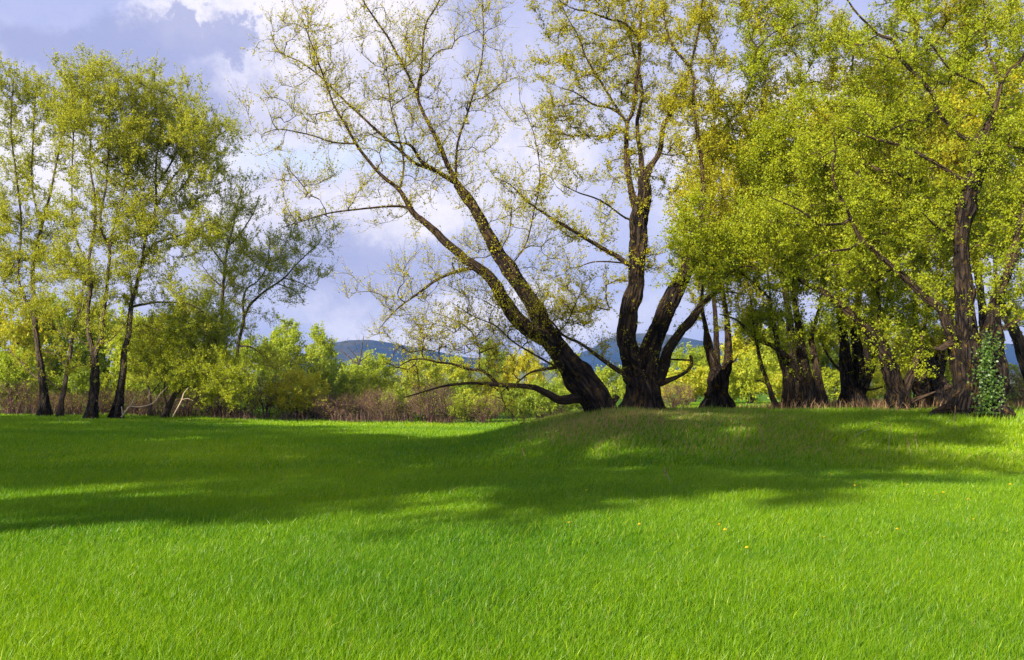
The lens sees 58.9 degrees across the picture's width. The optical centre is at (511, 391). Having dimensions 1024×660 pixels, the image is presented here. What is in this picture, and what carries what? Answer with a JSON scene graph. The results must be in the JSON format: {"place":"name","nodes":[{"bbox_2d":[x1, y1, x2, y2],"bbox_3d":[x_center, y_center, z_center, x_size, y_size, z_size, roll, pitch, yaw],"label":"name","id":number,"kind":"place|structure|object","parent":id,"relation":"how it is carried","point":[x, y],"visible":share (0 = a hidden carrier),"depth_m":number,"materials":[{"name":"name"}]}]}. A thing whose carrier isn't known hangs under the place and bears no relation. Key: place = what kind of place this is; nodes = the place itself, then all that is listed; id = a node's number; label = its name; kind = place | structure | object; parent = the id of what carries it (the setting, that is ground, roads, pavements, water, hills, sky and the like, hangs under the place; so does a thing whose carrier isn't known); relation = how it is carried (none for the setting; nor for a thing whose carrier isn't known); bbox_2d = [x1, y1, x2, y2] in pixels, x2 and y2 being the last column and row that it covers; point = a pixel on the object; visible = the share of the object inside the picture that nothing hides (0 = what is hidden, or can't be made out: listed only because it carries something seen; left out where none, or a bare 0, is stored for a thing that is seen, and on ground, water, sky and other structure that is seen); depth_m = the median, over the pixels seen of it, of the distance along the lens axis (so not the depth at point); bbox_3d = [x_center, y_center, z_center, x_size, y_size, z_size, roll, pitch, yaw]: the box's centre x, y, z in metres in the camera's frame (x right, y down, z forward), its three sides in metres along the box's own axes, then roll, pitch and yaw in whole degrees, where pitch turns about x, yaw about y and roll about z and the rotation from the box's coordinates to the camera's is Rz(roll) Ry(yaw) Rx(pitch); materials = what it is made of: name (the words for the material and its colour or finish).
{"place":"outdoors","nodes":[
{"label":"outdoors","id":0,"kind":"place"},
{"bbox_2d":[260,340,615,389],"bbox_3d":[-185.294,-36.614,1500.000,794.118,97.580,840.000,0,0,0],"label":"hill","id":1,"kind":"structure","parent":0,"point":[379,346],"depth_m":1379.28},
{"bbox_2d":[0,393,1023,659],"bbox_3d":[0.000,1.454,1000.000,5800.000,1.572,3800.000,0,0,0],"label":"meadow ground","id":2,"kind":"structure","parent":0,"point":[762,397],"depth_m":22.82,"materials":[{"name":"green plant"}]},
{"bbox_2d":[0,346,51,410],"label":"shrub","id":3,"kind":"object","parent":2,"relation":"on","point":[6,359],"visible":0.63,"depth_m":59.15,"materials":[{"name":"green plant"}]},
{"bbox_2d":[0,375,55,413],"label":"bare shrub","id":4,"kind":"object","parent":2,"relation":"on","point":[21,401],"visible":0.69,"depth_m":57.64,"materials":[{"name":"brown plant"}]},
{"bbox_2d":[0,296,62,404],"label":"willow tree","id":5,"kind":"object","parent":2,"relation":"on","point":[24,336],"visible":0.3,"depth_m":73.71,"materials":[{"name":"green plant"}]},
{"bbox_2d":[13,368,70,407],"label":"shrub","id":6,"kind":"object","parent":2,"relation":"on","point":[49,376],"visible":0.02,"depth_m":66.33,"materials":[{"name":"green plant"}]},
{"bbox_2d":[20,390,74,411],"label":"bare shrub","id":7,"kind":"object","parent":2,"relation":"on","point":[52,402],"visible":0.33,"depth_m":58.23,"materials":[{"name":"brown plant"}]},
{"bbox_2d":[0,49,98,416],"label":"poplar tree","id":8,"kind":"object","parent":2,"relation":"on","point":[7,258],"visible":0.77,"depth_m":54.92,"materials":[{"name":"green plant"}]},
{"bbox_2d":[0,236,126,416],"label":"poplar tree","id":9,"kind":"object","parent":2,"relation":"on","point":[49,316],"visible":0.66,"depth_m":53.72,"materials":[{"name":"green plant"}]},
{"bbox_2d":[15,288,111,406],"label":"willow tree","id":10,"kind":"object","parent":2,"relation":"on","point":[77,346],"visible":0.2,"depth_m":77.09,"materials":[{"name":"green plant"}]},
{"bbox_2d":[53,390,87,413],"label":"bare shrub","id":11,"kind":"object","parent":2,"relation":"on","point":[66,400],"visible":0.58,"depth_m":58.28,"materials":[{"name":"brown plant"}]},
{"bbox_2d":[46,361,106,410],"bbox_3d":[-30.037,-0.199,61.916,4.323,4.116,3.960,0,0,-35],"label":"shrub","id":12,"kind":"object","parent":2,"relation":"on","point":[76,383],"visible":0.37,"depth_m":61.21,"materials":[{"name":"green plant"}]},
{"bbox_2d":[82,388,114,414],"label":"bare shrub","id":13,"kind":"object","parent":2,"relation":"on","point":[107,406],"visible":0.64,"depth_m":58.89,"materials":[{"name":"brown plant"}]},
{"bbox_2d":[27,40,175,418],"bbox_3d":[-22.980,-8.973,52.321,8.181,22.024,9.051,0,0,0],"label":"poplar tree","id":14,"kind":"object","parent":2,"relation":"on","point":[67,116],"visible":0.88,"depth_m":51.11,"materials":[{"name":"green plant"}]},
{"bbox_2d":[68,301,136,399],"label":"willow tree","id":15,"kind":"object","parent":2,"relation":"on","point":[108,361],"visible":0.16,"depth_m":81.06,"materials":[{"name":"green plant"}]},
{"bbox_2d":[78,371,138,411],"bbox_3d":[-27.984,0.247,63.072,3.925,3.294,3.253,0,0,11],"label":"shrub","id":16,"kind":"object","parent":2,"relation":"on","point":[111,379],"visible":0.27,"depth_m":62.87,"materials":[{"name":"green plant"}]},
{"bbox_2d":[108,387,160,414],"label":"bare shrub","id":17,"kind":"object","parent":2,"relation":"on","point":[130,399],"visible":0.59,"depth_m":59.74,"materials":[{"name":"brown plant"}]},
{"bbox_2d":[111,366,163,407],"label":"shrub","id":18,"kind":"object","parent":2,"relation":"on","point":[129,383],"visible":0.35,"depth_m":64.08,"materials":[{"name":"green plant"}]},
{"bbox_2d":[99,310,185,394],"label":"willow tree","id":19,"kind":"object","parent":2,"relation":"on","point":[115,368],"visible":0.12,"depth_m":74.71,"materials":[{"name":"green plant"}]},
{"bbox_2d":[113,304,173,415],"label":"young willow","id":20,"kind":"object","parent":2,"relation":"on","point":[139,333],"visible":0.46,"depth_m":56.91,"materials":[{"name":"green plant"}]},
{"bbox_2d":[121,387,166,417],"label":"fallen branch","id":21,"kind":"object","parent":2,"relation":"on","point":[155,400],"visible":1,"depth_m":51.15,"materials":[{"name":"brown wood"}]},
{"bbox_2d":[137,371,192,409],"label":"shrub","id":22,"kind":"object","parent":2,"relation":"on","point":[167,391],"visible":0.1,"depth_m":66.06,"materials":[{"name":"green plant"}]},
{"bbox_2d":[102,48,258,418],"bbox_3d":[-19.413,-8.747,53.160,9.104,21.709,9.164,0,0,0],"label":"poplar tree","id":23,"kind":"object","parent":2,"relation":"on","point":[187,128],"visible":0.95,"depth_m":52.45,"materials":[{"name":"green plant"}]},
{"bbox_2d":[172,388,192,416],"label":"fallen branch","id":24,"kind":"object","parent":2,"relation":"on","point":[180,403],"visible":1,"depth_m":54.00,"materials":[{"name":"brown wood"}]},
{"bbox_2d":[159,388,210,412],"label":"bare shrub","id":25,"kind":"object","parent":2,"relation":"on","point":[184,406],"visible":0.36,"depth_m":60.40,"materials":[{"name":"brown plant"}]},
{"bbox_2d":[145,305,227,405],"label":"willow tree","id":26,"kind":"object","parent":2,"relation":"on","point":[190,341],"visible":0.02,"depth_m":78.55,"materials":[{"name":"green plant"}]},
{"bbox_2d":[115,286,267,417],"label":"bushy willow","id":27,"kind":"object","parent":2,"relation":"on","point":[196,365],"visible":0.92,"depth_m":55.00,"materials":[{"name":"green plant"}]},
{"bbox_2d":[166,380,216,412],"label":"shrub","id":28,"kind":"object","parent":2,"relation":"on","point":[192,394],"visible":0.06,"depth_m":65.08,"materials":[{"name":"green plant"}]},
{"bbox_2d":[176,384,255,413],"bbox_3d":[-19.452,0.578,60.065,5.131,2.859,5.114,0,0,-43],"label":"bare shrub","id":29,"kind":"object","parent":2,"relation":"on","point":[210,408],"visible":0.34,"depth_m":59.41,"materials":[{"name":"brown plant"}]},
{"bbox_2d":[179,162,285,415],"bbox_3d":[-19.041,-6.371,60.374,6.951,17.037,6.874,0,0,0],"label":"poplar tree","id":30,"kind":"object","parent":2,"relation":"on","point":[244,245],"visible":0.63,"depth_m":59.87,"materials":[{"name":"green plant"}]},
{"bbox_2d":[213,388,266,413],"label":"shrub","id":31,"kind":"object","parent":2,"relation":"on","point":[247,406],"visible":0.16,"depth_m":63.60,"materials":[{"name":"green plant"}]},
{"bbox_2d":[226,335,283,410],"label":"willow tree","id":32,"kind":"object","parent":2,"relation":"on","point":[246,341],"visible":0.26,"depth_m":74.24,"materials":[{"name":"green plant"}]},
{"bbox_2d":[243,369,289,417],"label":"bare shrub","id":33,"kind":"object","parent":2,"relation":"on","point":[263,406],"visible":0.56,"depth_m":60.71,"materials":[{"name":"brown plant"}]},
{"bbox_2d":[253,334,287,404],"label":"poplar tree","id":34,"kind":"object","parent":2,"relation":"on","point":[260,362],"visible":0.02,"depth_m":95.36,"materials":[{"name":"green plant"}]},
{"bbox_2d":[219,205,343,414],"bbox_3d":[-15.689,-5.303,62.098,8.611,14.782,6.967,0,0,33],"label":"poplar tree","id":35,"kind":"object","parent":2,"relation":"on","point":[268,260],"visible":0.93,"depth_m":61.68,"materials":[{"name":"green plant"}]},
{"bbox_2d":[0,400,574,424],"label":"thicket stems","id":36,"kind":"object","parent":2,"relation":"on","point":[247,415],"visible":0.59,"depth_m":58.55,"materials":[{"name":"brown plant"}]},
{"bbox_2d":[268,314,308,392],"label":"poplar tree","id":37,"kind":"object","parent":2,"relation":"on","point":[288,341],"visible":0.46,"depth_m":91.46,"materials":[{"name":"green plant"}]},
{"bbox_2d":[256,363,330,417],"bbox_3d":[-14.750,0.179,60.891,5.044,4.116,4.620,0,0,-39],"label":"shrub","id":38,"kind":"object","parent":2,"relation":"on","point":[312,381],"visible":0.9,"depth_m":60.17,"materials":[{"name":"green plant"}]},
{"bbox_2d":[271,398,331,418],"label":"bare shrub","id":39,"kind":"object","parent":2,"relation":"on","point":[304,412],"visible":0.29,"depth_m":61.28,"materials":[{"name":"brown plant"}]},
{"bbox_2d":[304,320,340,376],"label":"poplar tree","id":40,"kind":"object","parent":2,"relation":"on","point":[324,346],"visible":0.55,"depth_m":91.38,"materials":[{"name":"green plant"}]},
{"bbox_2d":[299,356,362,415],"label":"shrub","id":41,"kind":"object","parent":2,"relation":"on","point":[331,377],"visible":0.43,"depth_m":65.47,"materials":[{"name":"green plant"}]},
{"bbox_2d":[307,392,367,419],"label":"bare shrub","id":42,"kind":"object","parent":2,"relation":"on","point":[332,412],"visible":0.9,"depth_m":60.10,"materials":[{"name":"brown plant"}]},
{"bbox_2d":[326,361,372,411],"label":"willow tree","id":43,"kind":"object","parent":2,"relation":"on","point":[345,367],"visible":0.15,"depth_m":83.36,"materials":[{"name":"green plant"}]},
{"bbox_2d":[340,332,370,365],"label":"dead tree","id":44,"kind":"object","parent":2,"relation":"on","point":[357,362],"visible":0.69,"depth_m":85.11,"materials":[{"name":"grey plant"}]},
{"bbox_2d":[339,398,377,418],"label":"bare shrub","id":45,"kind":"object","parent":2,"relation":"on","point":[360,412],"visible":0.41,"depth_m":61.70,"materials":[{"name":"brown plant"}]},
{"bbox_2d":[330,367,397,415],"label":"shrub","id":46,"kind":"object","parent":2,"relation":"on","point":[366,383],"visible":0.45,"depth_m":65.25,"materials":[{"name":"green plant"}]},
{"bbox_2d":[347,348,401,397],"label":"tree","id":47,"kind":"object","parent":2,"relation":"on","point":[369,362],"visible":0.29,"depth_m":87.28,"materials":[{"name":"green plant"}]},
{"bbox_2d":[357,386,402,420],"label":"bare shrub","id":48,"kind":"object","parent":2,"relation":"on","point":[382,408],"visible":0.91,"depth_m":60.61,"materials":[{"name":"brown plant"}]},
{"bbox_2d":[381,381,413,419],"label":"shrub","id":49,"kind":"object","parent":2,"relation":"on","point":[398,395],"visible":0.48,"depth_m":62.60,"materials":[{"name":"green plant"}]},
{"bbox_2d":[380,400,425,420],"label":"bare shrub","id":50,"kind":"object","parent":2,"relation":"on","point":[407,404],"visible":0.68,"depth_m":61.56,"materials":[{"name":"brown plant"}]},
{"bbox_2d":[383,374,442,417],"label":"shrub","id":51,"kind":"object","parent":2,"relation":"on","point":[406,382],"visible":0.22,"depth_m":67.68,"materials":[{"name":"green plant"}]},
{"bbox_2d":[398,351,445,392],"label":"willow tree","id":52,"kind":"object","parent":2,"relation":"on","point":[433,370],"visible":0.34,"depth_m":99.15,"materials":[{"name":"green plant"}]},
{"bbox_2d":[226,0,619,424],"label":"leaning poplar","id":53,"kind":"object","parent":2,"relation":"on","point":[585,386],"visible":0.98,"depth_m":28.78,"materials":[{"name":"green plant"}]},
{"bbox_2d":[400,379,458,422],"bbox_3d":[-5.530,0.727,60.874,4.262,3.653,4.276,0,0,-16],"label":"bare shrub","id":54,"kind":"object","parent":2,"relation":"on","point":[415,400],"visible":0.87,"depth_m":60.79,"materials":[{"name":"brown plant"}]},
{"bbox_2d":[433,354,476,395],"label":"tree","id":55,"kind":"object","parent":2,"relation":"on","point":[454,373],"visible":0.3,"depth_m":108.78,"materials":[{"name":"green plant"}]},
{"bbox_2d":[429,376,482,418],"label":"shrub","id":56,"kind":"object","parent":2,"relation":"on","point":[460,389],"visible":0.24,"depth_m":69.13,"materials":[{"name":"green plant"}]},
{"bbox_2d":[445,388,496,421],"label":"shrub","id":57,"kind":"object","parent":2,"relation":"on","point":[458,401],"visible":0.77,"depth_m":63.26,"materials":[{"name":"green plant"}]},
{"bbox_2d":[461,393,507,421],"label":"bare shrub","id":58,"kind":"object","parent":2,"relation":"on","point":[481,414],"visible":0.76,"depth_m":62.66,"materials":[{"name":"brown plant"}]},
{"bbox_2d":[474,338,508,396],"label":"poplar tree","id":59,"kind":"object","parent":2,"relation":"on","point":[499,370],"visible":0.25,"depth_m":119.31,"materials":[{"name":"green plant"}]},
{"bbox_2d":[466,374,521,418],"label":"shrub","id":60,"kind":"object","parent":2,"relation":"on","point":[481,388],"visible":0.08,"depth_m":71.77,"materials":[{"name":"green plant"}]},
{"bbox_2d":[494,380,533,420],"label":"shrub","id":61,"kind":"object","parent":2,"relation":"on","point":[526,410],"visible":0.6,"depth_m":65.36,"materials":[{"name":"green plant"}]},
{"bbox_2d":[499,346,549,396],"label":"willow tree","id":62,"kind":"object","parent":2,"relation":"on","point":[534,365],"visible":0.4,"depth_m":97.06,"materials":[{"name":"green plant"}]},
{"bbox_2d":[515,376,562,418],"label":"shrub","id":63,"kind":"object","parent":2,"relation":"on","point":[536,400],"visible":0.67,"depth_m":65.39,"materials":[{"name":"green plant"}]},
{"bbox_2d":[534,398,564,417],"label":"bare shrub","id":64,"kind":"object","parent":2,"relation":"on","point":[552,413],"visible":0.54,"depth_m":65.55,"materials":[{"name":"brown plant"}]},
{"bbox_2d":[543,382,581,414],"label":"shrub","id":65,"kind":"object","parent":2,"relation":"on","point":[576,405],"visible":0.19,"depth_m":69.69,"materials":[{"name":"green plant"}]},
{"bbox_2d":[546,339,579,407],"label":"poplar tree","id":66,"kind":"object","parent":2,"relation":"on","point":[557,379],"visible":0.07,"depth_m":104.84,"materials":[{"name":"green plant"}]},
{"bbox_2d":[594,364,625,403],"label":"shrub","id":67,"kind":"object","parent":2,"relation":"on","point":[619,384],"visible":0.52,"depth_m":79.19,"materials":[{"name":"green plant"}]},
{"bbox_2d":[477,0,780,410],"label":"forked poplar","id":68,"kind":"object","parent":2,"relation":"on","point":[643,371],"visible":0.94,"depth_m":29.44,"materials":[{"name":"green plant"}]},
{"bbox_2d":[661,380,697,407],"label":"bare shrub","id":69,"kind":"object","parent":2,"relation":"on","point":[677,401],"visible":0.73,"depth_m":47.72,"materials":[{"name":"brown plant"}]},
{"bbox_2d":[660,358,708,405],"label":"shrub","id":70,"kind":"object","parent":2,"relation":"on","point":[700,380],"visible":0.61,"depth_m":59.30,"materials":[{"name":"green plant"}]},
{"bbox_2d":[666,341,721,401],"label":"willow tree","id":71,"kind":"object","parent":2,"relation":"on","point":[697,356],"visible":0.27,"depth_m":84.06,"materials":[{"name":"green plant"}]},
{"bbox_2d":[662,116,754,364],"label":"poplar tree","id":72,"kind":"object","parent":2,"relation":"on","point":[716,333],"visible":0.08,"depth_m":55.46,"materials":[{"name":"green plant"}]},
{"bbox_2d":[677,364,744,401],"bbox_3d":[14.151,-0.424,61.823,5.280,3.293,5.764,0,0,-34],"label":"shrub","id":73,"kind":"object","parent":2,"relation":"on","point":[701,390],"visible":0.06,"depth_m":61.20,"materials":[{"name":"green plant"}]},
{"bbox_2d":[654,0,817,408],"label":"pollard willow","id":74,"kind":"object","parent":2,"relation":"on","point":[716,393],"visible":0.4,"depth_m":32.74,"materials":[{"name":"green plant"}]},
{"bbox_2d":[720,323,774,400],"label":"willow tree","id":75,"kind":"object","parent":2,"relation":"on","point":[736,350],"visible":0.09,"depth_m":78.81,"materials":[{"name":"green plant"}]},
{"bbox_2d":[728,350,780,403],"bbox_3d":[15.028,-0.812,57.978,4.323,4.116,3.960,0,0,-10],"label":"shrub","id":76,"kind":"object","parent":2,"relation":"on","point":[737,386],"visible":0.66,"depth_m":57.41,"materials":[{"name":"green plant"}]},
{"bbox_2d":[648,0,881,409],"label":"clump willow","id":77,"kind":"object","parent":2,"relation":"on","point":[811,388],"visible":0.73,"depth_m":30.42,"materials":[{"name":"green plant"}]},
{"bbox_2d":[752,318,825,393],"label":"willow tree","id":78,"kind":"object","parent":2,"relation":"on","point":[821,357],"visible":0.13,"depth_m":69.11,"materials":[{"name":"green plant"}]},
{"bbox_2d":[753,369,827,400],"bbox_3d":[17.099,-0.199,56.082,4.797,2.635,3.976,0,0,-6],"label":"shrub","id":79,"kind":"object","parent":2,"relation":"on","point":[776,385],"visible":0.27,"depth_m":55.37,"materials":[{"name":"green plant"}]},
{"bbox_2d":[715,78,885,397],"bbox_3d":[15.059,-7.229,46.999,8.139,17.594,8.849,0,0,-27],"label":"poplar tree","id":80,"kind":"object","parent":2,"relation":"on","point":[789,328],"visible":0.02,"depth_m":46.57,"materials":[{"name":"green plant"}]},
{"bbox_2d":[812,367,840,402],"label":"shrub","id":81,"kind":"object","parent":2,"relation":"on","point":[829,385],"visible":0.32,"depth_m":54.45,"materials":[{"name":"green plant"}]},
{"bbox_2d":[804,308,851,392],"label":"willow tree","id":82,"kind":"object","parent":2,"relation":"on","point":[834,357],"visible":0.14,"depth_m":70.64,"materials":[{"name":"green plant"}]},
{"bbox_2d":[737,79,954,409],"bbox_3d":[11.162,-4.556,30.191,7.621,11.628,5.559,0,0,0],"label":"arching willow","id":83,"kind":"object","parent":2,"relation":"on","point":[898,390],"visible":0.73,"depth_m":29.57,"materials":[{"name":"green plant"}]},
{"bbox_2d":[786,94,946,396],"bbox_3d":[19.009,-7.739,49.999,8.618,18.571,9.369,0,0,-15],"label":"poplar tree","id":84,"kind":"object","parent":2,"relation":"on","point":[866,352],"visible":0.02,"depth_m":49.84,"materials":[{"name":"green plant"}]},
{"bbox_2d":[770,0,979,407],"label":"triple willow","id":85,"kind":"object","parent":2,"relation":"on","point":[855,381],"visible":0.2,"depth_m":33.93,"materials":[{"name":"green plant"}]},
{"bbox_2d":[733,0,1023,416],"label":"great willow","id":86,"kind":"object","parent":2,"relation":"on","point":[962,330],"visible":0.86,"depth_m":28.25,"materials":[{"name":"green plant"}]},
{"bbox_2d":[847,309,919,399],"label":"willow tree","id":87,"kind":"object","parent":2,"relation":"on","point":[893,329],"visible":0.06,"depth_m":66.75,"materials":[{"name":"green plant"}]},
{"bbox_2d":[866,362,905,402],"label":"shrub","id":88,"kind":"object","parent":2,"relation":"on","point":[877,379],"visible":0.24,"depth_m":49.42,"materials":[{"name":"green plant"}]},
{"bbox_2d":[900,355,944,398],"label":"shrub","id":89,"kind":"object","parent":2,"relation":"on","point":[903,373],"visible":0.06,"depth_m":55.51,"materials":[{"name":"green plant"}]},
{"bbox_2d":[839,0,1023,408],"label":"ragged willow","id":90,"kind":"object","parent":2,"relation":"on","point":[940,385],"visible":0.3,"depth_m":31.89,"materials":[{"name":"green plant"}]},
{"bbox_2d":[856,64,1019,375],"bbox_3d":[21.248,-7.765,45.994,8.618,18.571,9.369,0,0,17],"label":"poplar tree","id":91,"kind":"object","parent":2,"relation":"on","point":[956,142],"visible":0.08,"depth_m":43.61,"materials":[{"name":"green plant"}]},
{"bbox_2d":[944,358,952,384],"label":"shrub","id":92,"kind":"object","parent":2,"relation":"on","point":[947,376],"visible":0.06,"depth_m":56.86,"materials":[{"name":"green plant"}]},
{"bbox_2d":[927,321,978,375],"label":"willow tree","id":93,"kind":"object","parent":2,"relation":"on","point":[939,326],"visible":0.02,"depth_m":75.07,"materials":[{"name":"green plant"}]},
{"bbox_2d":[922,39,1023,331],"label":"poplar tree","id":94,"kind":"object","parent":2,"relation":"on","point":[982,319],"visible":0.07,"depth_m":46.09,"materials":[{"name":"green plant"}]},
{"bbox_2d":[925,0,1023,379],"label":"slanting willow","id":95,"kind":"object","parent":2,"relation":"on","point":[1017,338],"visible":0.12,"depth_m":35.96,"materials":[{"name":"green plant"}]},
{"bbox_2d":[959,0,1023,419],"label":"tree","id":96,"kind":"object","parent":2,"relation":"on","point":[994,384],"visible":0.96,"depth_m":27.34,"materials":[{"name":"green plant"}]},
{"bbox_2d":[1006,366,1023,404],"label":"bare shrub","id":97,"kind":"object","parent":2,"relation":"on","point":[1009,397],"visible":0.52,"depth_m":37.85,"materials":[{"name":"brown plant"}]},
{"bbox_2d":[1008,362,1023,399],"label":"shrub","id":98,"kind":"object","parent":2,"relation":"on","point":[1014,368],"visible":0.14,"depth_m":59.70,"materials":[{"name":"green plant"}]},
{"bbox_2d":[0,0,1023,385],"label":"sky","id":99,"kind":"structure","parent":0,"point":[207,35],"materials":[{"name":"white"}]},
{"bbox_2d":[579,333,1021,392],"bbox_3d":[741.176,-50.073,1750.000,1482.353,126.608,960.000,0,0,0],"label":"mesa hill","id":100,"kind":"structure","parent":0,"point":[1009,354],"depth_m":1607.49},
{"bbox_2d":[666,397,1023,411],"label":"dry grass","id":101,"kind":"structure","parent":0,"point":[879,403],"depth_m":30.53,"materials":[{"name":"beige plant"}]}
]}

